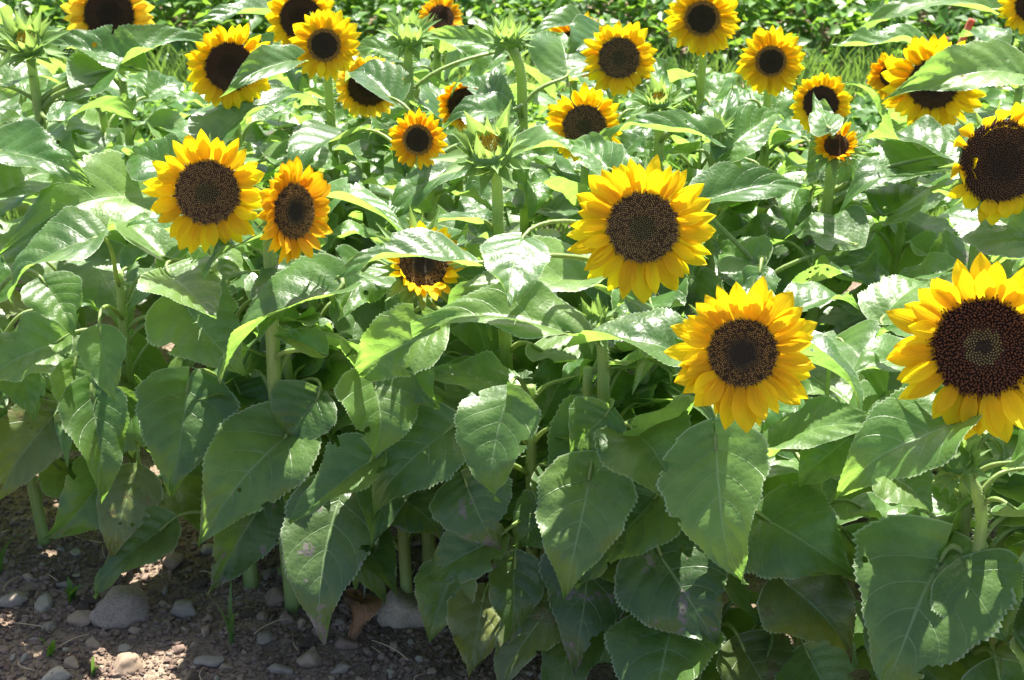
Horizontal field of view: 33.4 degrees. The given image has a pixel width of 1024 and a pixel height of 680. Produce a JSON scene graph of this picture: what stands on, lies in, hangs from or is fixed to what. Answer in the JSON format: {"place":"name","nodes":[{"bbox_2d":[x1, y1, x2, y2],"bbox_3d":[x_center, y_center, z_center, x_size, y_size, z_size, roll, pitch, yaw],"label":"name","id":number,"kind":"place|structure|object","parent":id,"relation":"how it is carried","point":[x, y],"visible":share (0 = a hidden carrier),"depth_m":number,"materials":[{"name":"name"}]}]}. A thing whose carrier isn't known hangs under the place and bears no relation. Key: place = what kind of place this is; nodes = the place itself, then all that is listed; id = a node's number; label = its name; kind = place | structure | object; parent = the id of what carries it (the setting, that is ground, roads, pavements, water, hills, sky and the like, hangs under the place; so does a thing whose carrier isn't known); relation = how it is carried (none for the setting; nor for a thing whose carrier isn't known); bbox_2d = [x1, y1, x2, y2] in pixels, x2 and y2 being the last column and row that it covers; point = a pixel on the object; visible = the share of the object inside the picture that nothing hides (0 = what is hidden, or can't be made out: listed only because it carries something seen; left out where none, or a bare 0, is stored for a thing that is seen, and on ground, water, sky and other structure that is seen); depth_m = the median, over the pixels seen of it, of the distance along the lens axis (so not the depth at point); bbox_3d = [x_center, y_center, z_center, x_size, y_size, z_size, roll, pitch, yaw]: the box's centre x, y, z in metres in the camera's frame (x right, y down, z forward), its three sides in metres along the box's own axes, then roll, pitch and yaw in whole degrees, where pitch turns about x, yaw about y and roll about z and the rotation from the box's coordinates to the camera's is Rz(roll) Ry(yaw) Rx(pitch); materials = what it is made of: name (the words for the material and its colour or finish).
{"place":"outdoors","nodes":[
{"label":"outdoors","id":0,"kind":"place"},
{"bbox_2d":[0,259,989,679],"bbox_3d":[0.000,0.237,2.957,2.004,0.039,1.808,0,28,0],"label":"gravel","id":1,"kind":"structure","parent":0,"point":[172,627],"depth_m":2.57,"materials":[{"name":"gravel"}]},
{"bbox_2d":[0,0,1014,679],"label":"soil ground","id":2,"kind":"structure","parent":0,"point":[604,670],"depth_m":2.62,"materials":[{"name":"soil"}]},
{"bbox_2d":[0,534,23,574],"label":"grass tuft","id":3,"kind":"object","parent":2,"relation":"on","point":[2,552],"visible":1,"depth_m":2.69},
{"bbox_2d":[0,591,27,607],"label":"stone","id":4,"kind":"object","parent":2,"relation":"on","point":[13,599],"visible":1,"depth_m":2.63,"materials":[{"name":"stone"}]},
{"bbox_2d":[0,217,29,333],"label":"sunflower","id":5,"kind":"object","parent":2,"relation":"on","point":[7,309],"visible":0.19,"depth_m":3.15,"materials":[{"name":"green plant"}]},
{"bbox_2d":[12,611,28,622],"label":"clod","id":6,"kind":"object","parent":2,"relation":"on","point":[17,618],"visible":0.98,"depth_m":2.60,"materials":[{"name":"soil"}]},
{"bbox_2d":[0,88,57,326],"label":"sunflower","id":7,"kind":"object","parent":2,"relation":"on","point":[9,98],"visible":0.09,"depth_m":3.24,"materials":[{"name":"green plant"}]},
{"bbox_2d":[34,593,52,611],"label":"stone","id":8,"kind":"object","parent":2,"relation":"on","point":[43,602],"visible":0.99,"depth_m":2.63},
{"bbox_2d":[0,1,88,220],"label":"sunflower","id":9,"kind":"object","parent":2,"relation":"on","point":[58,133],"visible":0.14,"depth_m":3.44,"materials":[{"name":"green plant"}]},
{"bbox_2d":[39,638,55,656],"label":"seedling","id":10,"kind":"object","parent":2,"relation":"on","point":[51,648],"visible":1,"depth_m":2.53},
{"bbox_2d":[42,621,57,631],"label":"pebble","id":11,"kind":"object","parent":2,"relation":"on","point":[48,625],"visible":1,"depth_m":2.58,"materials":[{"name":"grey stone"}]},
{"bbox_2d":[41,666,71,679],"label":"stone","id":12,"kind":"object","parent":2,"relation":"on","point":[60,673],"visible":1,"depth_m":2.47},
{"bbox_2d":[53,574,72,587],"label":"clod","id":13,"kind":"object","parent":2,"relation":"on","point":[61,577],"visible":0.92,"depth_m":2.68,"materials":[{"name":"soil"}]},
{"bbox_2d":[64,655,78,668],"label":"pebble","id":14,"kind":"object","parent":2,"relation":"on","point":[71,661],"visible":1,"depth_m":2.50,"materials":[{"name":"grey stone"}]},
{"bbox_2d":[64,635,78,643],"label":"pebble","id":15,"kind":"object","parent":2,"relation":"on","point":[68,638],"visible":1,"depth_m":2.55,"materials":[{"name":"grey stone"}]},
{"bbox_2d":[62,577,81,602],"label":"weed","id":16,"kind":"object","parent":2,"relation":"on","point":[71,591],"visible":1,"depth_m":2.63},
{"bbox_2d":[0,118,150,544],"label":"sunflower","id":17,"kind":"object","parent":2,"relation":"on","point":[33,156],"visible":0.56,"depth_m":2.56,"materials":[{"name":"green plant"}]},
{"bbox_2d":[67,610,91,627],"bbox_3d":[-0.654,0.424,2.587,0.041,0.021,0.032,-7,29,-13],"label":"stone","id":18,"kind":"object","parent":2,"relation":"on","point":[79,618],"visible":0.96,"depth_m":2.58,"materials":[{"name":"stone"}]},
{"bbox_2d":[79,660,90,670],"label":"clod","id":19,"kind":"object","parent":2,"relation":"on","point":[84,663],"visible":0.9,"depth_m":2.50,"materials":[{"name":"soil"}]},
{"bbox_2d":[81,594,100,604],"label":"clod","id":20,"kind":"object","parent":2,"relation":"on","point":[90,599],"visible":0.94,"depth_m":2.63,"materials":[{"name":"soil"}]},
{"bbox_2d":[24,57,158,164],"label":"sunflower","id":21,"kind":"object","parent":2,"relation":"on","point":[98,124],"visible":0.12,"depth_m":3.39,"materials":[{"name":"green plant"}]},
{"bbox_2d":[85,637,102,649],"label":"pebble","id":22,"kind":"object","parent":2,"relation":"on","point":[93,643],"visible":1,"depth_m":2.54,"materials":[{"name":"grey stone"}]},
{"bbox_2d":[0,6,202,398],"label":"sunflower","id":23,"kind":"object","parent":2,"relation":"on","point":[91,70],"visible":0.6,"depth_m":2.80,"materials":[{"name":"green plant"}]},
{"bbox_2d":[0,205,213,557],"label":"sunflower","id":24,"kind":"object","parent":2,"relation":"on","point":[106,491],"visible":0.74,"depth_m":2.50,"materials":[{"name":"green plant"}]},
{"bbox_2d":[46,0,186,346],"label":"sunflower","id":25,"kind":"object","parent":2,"relation":"on","point":[153,85],"visible":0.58,"depth_m":3.04,"materials":[{"name":"green plant"}]},
{"bbox_2d":[89,585,150,629],"bbox_3d":[-0.595,0.411,2.603,0.093,0.060,0.082,3,28,6],"label":"stone","id":26,"kind":"object","parent":2,"relation":"on","point":[121,606],"visible":0.94,"depth_m":2.58,"materials":[{"name":"stone"}]},
{"bbox_2d":[118,643,130,652],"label":"stone","id":27,"kind":"object","parent":2,"relation":"on","point":[124,648],"visible":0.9,"depth_m":2.53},
{"bbox_2d":[112,652,142,676],"bbox_3d":[-0.560,0.474,2.486,0.046,0.032,0.043,-7,29,-12],"label":"stone","id":28,"kind":"object","parent":2,"relation":"on","point":[129,662],"visible":1,"depth_m":2.48,"materials":[{"name":"stone"}]},
{"bbox_2d":[128,626,141,633],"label":"pebble","id":29,"kind":"object","parent":2,"relation":"on","point":[133,630],"visible":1,"depth_m":2.57,"materials":[{"name":"grey stone"}]},
{"bbox_2d":[130,580,142,588],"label":"pebble","id":30,"kind":"object","parent":2,"relation":"on","point":[138,583],"visible":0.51,"depth_m":2.67,"materials":[{"name":"grey stone"}]},
{"bbox_2d":[162,551,185,569],"bbox_3d":[-0.542,0.355,2.729,0.035,0.025,0.037,7,29,13],"label":"stone","id":31,"kind":"object","parent":2,"relation":"on","point":[173,560],"visible":0.99,"depth_m":2.72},
{"bbox_2d":[0,23,351,368],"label":"sunflower","id":32,"kind":"object","parent":2,"relation":"on","point":[230,73],"visible":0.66,"depth_m":2.65,"materials":[{"name":"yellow plant"}]},
{"bbox_2d":[172,644,184,654],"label":"stone","id":33,"kind":"object","parent":2,"relation":"on","point":[178,649],"visible":1,"depth_m":2.52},
{"bbox_2d":[170,599,196,617],"bbox_3d":[-0.502,0.412,2.616,0.043,0.029,0.033,1,28,2],"label":"stone","id":34,"kind":"object","parent":2,"relation":"on","point":[183,608],"visible":1,"depth_m":2.60,"materials":[{"name":"stone"}]},
{"bbox_2d":[189,575,209,589],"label":"clod","id":35,"kind":"object","parent":2,"relation":"on","point":[200,582],"visible":1,"depth_m":2.66,"materials":[{"name":"soil"}]},
{"bbox_2d":[200,624,211,636],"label":"pebble","id":36,"kind":"object","parent":2,"relation":"on","point":[205,630],"visible":1,"depth_m":2.55,"materials":[{"name":"grey stone"}]},
{"bbox_2d":[200,543,213,553],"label":"pebble","id":37,"kind":"object","parent":2,"relation":"on","point":[207,548],"visible":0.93,"depth_m":2.76,"materials":[{"name":"grey stone"}]},
{"bbox_2d":[193,655,224,666],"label":"stone","id":38,"kind":"object","parent":2,"relation":"on","point":[210,661],"visible":1,"depth_m":2.50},
{"bbox_2d":[126,104,306,368],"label":"sunflower","id":39,"kind":"object","parent":2,"relation":"on","point":[255,136],"visible":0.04,"depth_m":3.11,"materials":[{"name":"green plant"}]},
{"bbox_2d":[93,129,340,598],"bbox_3d":[-0.419,0.059,2.493,0.411,0.816,0.352,0,28,0],"label":"sunflower","id":40,"kind":"object","parent":2,"relation":"on","point":[210,189],"visible":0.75,"depth_m":2.38,"materials":[{"name":"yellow plant"}]},
{"bbox_2d":[203,580,237,643],"bbox_3d":[-0.423,0.398,2.517,0.057,0.130,0.088,0,28,0],"label":"grass sprout","id":41,"kind":"object","parent":2,"relation":"on","point":[229,622],"depth_m":2.52,"materials":[{"name":"plant"}]},
{"bbox_2d":[218,663,233,670],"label":"pebble","id":42,"kind":"object","parent":2,"relation":"on","point":[223,666],"visible":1,"depth_m":2.50,"materials":[{"name":"grey stone"}]},
{"bbox_2d":[163,90,302,199],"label":"sunflower","id":43,"kind":"object","parent":2,"relation":"on","point":[270,147],"visible":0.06,"depth_m":3.24,"materials":[{"name":"green plant"}]},
{"bbox_2d":[239,607,256,618],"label":"clod","id":44,"kind":"object","parent":2,"relation":"on","point":[246,612],"visible":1,"depth_m":2.60,"materials":[{"name":"soil"}]},
{"bbox_2d":[256,611,267,619],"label":"pebble","id":45,"kind":"object","parent":2,"relation":"on","point":[261,615],"visible":1,"depth_m":2.60,"materials":[{"name":"grey stone"}]},
{"bbox_2d":[255,631,272,644],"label":"pebble","id":46,"kind":"object","parent":2,"relation":"on","point":[264,637],"visible":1,"depth_m":2.55,"materials":[{"name":"grey stone"}]},
{"bbox_2d":[262,567,276,580],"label":"pebble","id":47,"kind":"object","parent":2,"relation":"on","point":[267,573],"visible":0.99,"depth_m":2.69,"materials":[{"name":"grey stone"}]},
{"bbox_2d":[265,587,283,607],"bbox_3d":[-0.363,0.400,2.644,0.042,0.033,0.038,-3,28,-6],"label":"stone","id":48,"kind":"object","parent":2,"relation":"on","point":[274,596],"visible":0.79,"depth_m":2.63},
{"bbox_2d":[267,663,293,674],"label":"stone","id":49,"kind":"object","parent":2,"relation":"on","point":[274,668],"visible":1,"depth_m":2.49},
{"bbox_2d":[192,0,375,313],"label":"sunflower","id":50,"kind":"object","parent":2,"relation":"on","point":[282,16],"visible":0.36,"depth_m":3.03,"materials":[{"name":"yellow plant"}]},
{"bbox_2d":[279,612,294,624],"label":"pebble","id":51,"kind":"object","parent":2,"relation":"on","point":[287,615],"visible":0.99,"depth_m":2.59,"materials":[{"name":"grey stone"}]},
{"bbox_2d":[197,155,385,613],"bbox_3d":[-0.290,0.092,2.448,0.345,0.800,0.338,0,28,0],"label":"sunflower","id":52,"kind":"object","parent":2,"relation":"on","point":[257,467],"visible":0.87,"depth_m":2.38,"materials":[{"name":"plant"}]},
{"bbox_2d":[196,332,397,599],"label":"sunflower","id":53,"kind":"object","parent":2,"relation":"on","point":[301,408],"visible":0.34,"depth_m":2.43,"materials":[{"name":"green plant"}]},
{"bbox_2d":[299,636,318,648],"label":"clod","id":54,"kind":"object","parent":2,"relation":"on","point":[308,642],"visible":0.99,"depth_m":2.55,"materials":[{"name":"soil"}]},
{"bbox_2d":[296,646,322,667],"bbox_3d":[-0.298,0.472,2.515,0.039,0.034,0.035,-24,36,-38],"label":"stone","id":55,"kind":"object","parent":2,"relation":"on","point":[311,658],"visible":1,"depth_m":2.50,"materials":[{"name":"stone"}]},
{"bbox_2d":[249,197,385,377],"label":"sunflower","id":56,"kind":"object","parent":2,"relation":"on","point":[356,324],"visible":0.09,"depth_m":2.66,"materials":[{"name":"green plant"}]},
{"bbox_2d":[235,7,405,339],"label":"sunflower","id":57,"kind":"object","parent":2,"relation":"on","point":[327,42],"visible":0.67,"depth_m":2.80,"materials":[{"name":"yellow plant"}]},
{"bbox_2d":[330,662,350,673],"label":"stone","id":58,"kind":"object","parent":2,"relation":"on","point":[342,667],"visible":1,"depth_m":2.49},
{"bbox_2d":[334,618,347,625],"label":"pebble","id":59,"kind":"object","parent":2,"relation":"on","point":[338,621],"visible":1,"depth_m":2.58,"materials":[{"name":"grey stone"}]},
{"bbox_2d":[335,637,358,649],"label":"stone","id":60,"kind":"object","parent":2,"relation":"on","point":[343,643],"visible":1,"depth_m":2.53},
{"bbox_2d":[343,586,382,639],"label":"withered leaf","id":61,"kind":"object","parent":2,"relation":"on","point":[361,606],"visible":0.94,"depth_m":2.56,"materials":[{"name":"plant"}]},
{"bbox_2d":[278,54,466,295],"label":"sunflower","id":62,"kind":"object","parent":2,"relation":"on","point":[355,98],"visible":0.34,"depth_m":2.93,"materials":[{"name":"green plant"}]},
{"bbox_2d":[277,349,494,643],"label":"sunflower","id":63,"kind":"object","parent":2,"relation":"on","point":[331,525],"visible":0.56,"depth_m":2.35,"materials":[{"name":"green plant"}]},
{"bbox_2d":[341,10,433,204],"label":"sunflower","id":64,"kind":"object","parent":2,"relation":"on","point":[425,55],"visible":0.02,"depth_m":3.46,"materials":[{"name":"green plant"}]},
{"bbox_2d":[377,587,423,629],"bbox_3d":[-0.163,0.415,2.601,0.083,0.078,0.072,0,28,0],"label":"stone","id":65,"kind":"object","parent":2,"relation":"on","point":[402,612],"visible":0.68,"depth_m":2.57,"materials":[{"name":"stone"}]},
{"bbox_2d":[326,7,507,292],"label":"sunflower","id":66,"kind":"object","parent":2,"relation":"on","point":[407,38],"visible":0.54,"depth_m":2.83,"materials":[{"name":"green plant"}]},
{"bbox_2d":[326,203,509,562],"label":"sunflower","id":67,"kind":"object","parent":2,"relation":"on","point":[391,347],"visible":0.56,"depth_m":2.30,"materials":[{"name":"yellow plant"}]},
{"bbox_2d":[287,59,578,493],"bbox_3d":[-0.114,-0.028,2.678,0.446,0.795,0.389,0,28,0],"label":"sunflower","id":68,"kind":"object","parent":2,"relation":"on","point":[419,140],"visible":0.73,"depth_m":2.54,"materials":[{"name":"plant"}]},
{"bbox_2d":[358,0,507,187],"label":"sunflower","id":69,"kind":"object","parent":2,"relation":"on","point":[448,12],"visible":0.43,"depth_m":3.16,"materials":[{"name":"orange plant"}]},
{"bbox_2d":[383,52,536,236],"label":"sunflower","id":70,"kind":"object","parent":2,"relation":"on","point":[442,104],"visible":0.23,"depth_m":2.94,"materials":[{"name":"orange plant"}]},
{"bbox_2d":[321,331,625,675],"bbox_3d":[0.004,0.227,2.422,0.453,0.585,0.364,18,33,31],"label":"sunflower","id":71,"kind":"object","parent":2,"relation":"on","point":[494,429],"visible":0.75,"depth_m":2.32,"materials":[{"name":"green plant"}]},
{"bbox_2d":[413,50,560,237],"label":"sunflower","id":72,"kind":"object","parent":2,"relation":"on","point":[509,72],"visible":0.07,"depth_m":3.38,"materials":[{"name":"green plant"}]},
{"bbox_2d":[0,0,1023,73],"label":"crop row","id":73,"kind":"object","parent":2,"relation":"on","point":[760,11],"visible":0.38,"depth_m":4.87,"materials":[{"name":"plant"}]},
{"bbox_2d":[424,8,602,371],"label":"sunflower","id":74,"kind":"object","parent":2,"relation":"on","point":[551,57],"visible":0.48,"depth_m":2.71,"materials":[{"name":"green plant"}]},
{"bbox_2d":[395,99,633,550],"bbox_3d":[-0.018,0.032,2.518,0.347,0.840,0.362,-6,29,-12],"label":"sunflower","id":75,"kind":"object","parent":2,"relation":"on","point":[487,152],"visible":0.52,"depth_m":2.34,"materials":[{"name":"green plant"}]},
{"bbox_2d":[26,68,1023,199],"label":"crop row","id":76,"kind":"object","parent":2,"relation":"on","point":[865,117],"visible":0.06,"depth_m":4.17,"materials":[{"name":"plant"}]},
{"bbox_2d":[335,131,755,615],"bbox_3d":[0.120,0.149,2.310,0.412,0.828,0.557,24,36,37],"label":"sunflower","id":77,"kind":"object","parent":2,"relation":"on","point":[639,233],"visible":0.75,"depth_m":2.16,"materials":[{"name":"yellow plant"}]},
{"bbox_2d":[493,340,673,679],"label":"sunflower","id":78,"kind":"object","parent":2,"relation":"on","point":[573,519],"visible":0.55,"depth_m":2.31,"materials":[{"name":"green plant"}]},
{"bbox_2d":[410,281,759,662],"bbox_3d":[0.164,0.206,2.351,0.429,0.691,0.417,18,33,30],"label":"sunflower","id":79,"kind":"object","parent":2,"relation":"on","point":[639,446],"visible":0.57,"depth_m":2.18,"materials":[{"name":"green plant"}]},
{"bbox_2d":[501,4,680,236],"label":"sunflower","id":80,"kind":"object","parent":2,"relation":"on","point":[560,20],"visible":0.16,"depth_m":3.13,"materials":[{"name":"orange plant"}]},
{"bbox_2d":[520,82,703,477],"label":"sunflower","id":81,"kind":"object","parent":2,"relation":"on","point":[588,111],"visible":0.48,"depth_m":2.56,"materials":[{"name":"yellow plant"}]},
{"bbox_2d":[536,14,716,372],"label":"sunflower","id":82,"kind":"object","parent":2,"relation":"on","point":[622,58],"visible":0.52,"depth_m":2.72,"materials":[{"name":"yellow plant"}]},
{"bbox_2d":[564,57,745,311],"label":"sunflower","id":83,"kind":"object","parent":2,"relation":"on","point":[659,94],"visible":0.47,"depth_m":2.54,"materials":[{"name":"green plant"}]},
{"bbox_2d":[618,0,795,216],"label":"sunflower","id":84,"kind":"object","parent":2,"relation":"on","point":[700,28],"visible":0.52,"depth_m":2.84,"materials":[{"name":"yellow plant"}]},
{"bbox_2d":[561,275,853,679],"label":"sunflower","id":85,"kind":"object","parent":2,"relation":"on","point":[737,361],"visible":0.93,"depth_m":2.13,"materials":[{"name":"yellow plant"}]},
{"bbox_2d":[664,83,795,299],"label":"sunflower","id":86,"kind":"object","parent":2,"relation":"on","point":[747,131],"visible":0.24,"depth_m":2.62,"materials":[{"name":"green plant"}]},
{"bbox_2d":[685,85,794,258],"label":"sunflower","id":87,"kind":"object","parent":2,"relation":"on","point":[738,90],"depth_m":3.25,"materials":[{"name":"green plant"}]},
{"bbox_2d":[703,25,851,332],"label":"sunflower","id":88,"kind":"object","parent":2,"relation":"on","point":[771,67],"visible":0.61,"depth_m":2.71,"materials":[{"name":"yellow plant"}]},
{"bbox_2d":[688,161,868,573],"bbox_3d":[0.370,0.092,2.569,0.377,0.685,0.381,0,28,0],"label":"sunflower","id":89,"kind":"object","parent":2,"relation":"on","point":[742,262],"visible":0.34,"depth_m":2.50,"materials":[{"name":"green plant"}]},
{"bbox_2d":[714,72,908,430],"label":"sunflower","id":90,"kind":"object","parent":2,"relation":"on","point":[831,92],"visible":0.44,"depth_m":2.70,"materials":[{"name":"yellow plant"}]},
{"bbox_2d":[703,319,925,679],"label":"sunflower","id":91,"kind":"object","parent":2,"relation":"on","point":[819,620],"visible":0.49,"depth_m":2.19,"materials":[{"name":"green plant"}]},
{"bbox_2d":[703,92,957,337],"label":"sunflower","id":92,"kind":"object","parent":2,"relation":"on","point":[839,147],"visible":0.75,"depth_m":2.58,"materials":[{"name":"plant"}]},
{"bbox_2d":[777,23,987,299],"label":"sunflower","id":93,"kind":"object","parent":2,"relation":"on","point":[863,36],"visible":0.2,"depth_m":2.96,"materials":[{"name":"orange plant"}]},
{"bbox_2d":[808,34,1023,372],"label":"sunflower","id":94,"kind":"object","parent":2,"relation":"on","point":[942,80],"visible":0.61,"depth_m":2.66,"materials":[{"name":"yellow plant"}]},
{"bbox_2d":[835,252,1023,679],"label":"sunflower","id":95,"kind":"object","parent":2,"relation":"on","point":[963,340],"visible":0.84,"depth_m":1.99,"materials":[{"name":"yellow plant"}]},
{"bbox_2d":[844,384,1023,679],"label":"sunflower","id":96,"kind":"object","parent":2,"relation":"on","point":[945,509],"visible":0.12,"depth_m":2.18,"materials":[{"name":"green plant"}]},
{"bbox_2d":[849,274,1019,661],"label":"sunflower","id":97,"kind":"object","parent":2,"relation":"on","point":[877,300],"visible":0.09,"depth_m":2.39,"materials":[{"name":"green plant"}]},
{"bbox_2d":[851,428,1023,679],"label":"sunflower","id":98,"kind":"object","parent":2,"relation":"on","point":[914,574],"visible":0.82,"depth_m":2.08,"materials":[{"name":"green plant"}]},
{"bbox_2d":[861,0,1023,217],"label":"sunflower","id":99,"kind":"object","parent":2,"relation":"on","point":[1012,11],"visible":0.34,"depth_m":3.07,"materials":[{"name":"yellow plant"}]},
{"bbox_2d":[864,100,1023,534],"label":"sunflower","id":100,"kind":"object","parent":2,"relation":"on","point":[985,205],"visible":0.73,"depth_m":2.33,"materials":[{"name":"yellow plant"}]},
{"bbox_2d":[957,18,974,43],"bbox_3d":[0.882,-0.432,3.734,0.016,0.585,0.010,16,27,-8],"label":"garden stake","id":101,"kind":"object","parent":2,"relation":"on","point":[969,24],"visible":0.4,"depth_m":3.61,"materials":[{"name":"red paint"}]},
{"bbox_2d":[915,196,1023,283],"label":"sunflower","id":102,"kind":"object","parent":2,"relation":"on","point":[950,243],"visible":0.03,"depth_m":2.82,"materials":[{"name":"green plant"}]},
{"bbox_2d":[1005,534,1023,563],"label":"sunflower","id":103,"kind":"object","parent":2,"relation":"on","point":[1018,551],"visible":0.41,"depth_m":2.18,"materials":[{"name":"green plant"}]},
{"bbox_2d":[0,0,1023,235],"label":"grass","id":104,"kind":"structure","parent":0,"point":[856,70],"depth_m":4.70,"materials":[{"name":"plant"}]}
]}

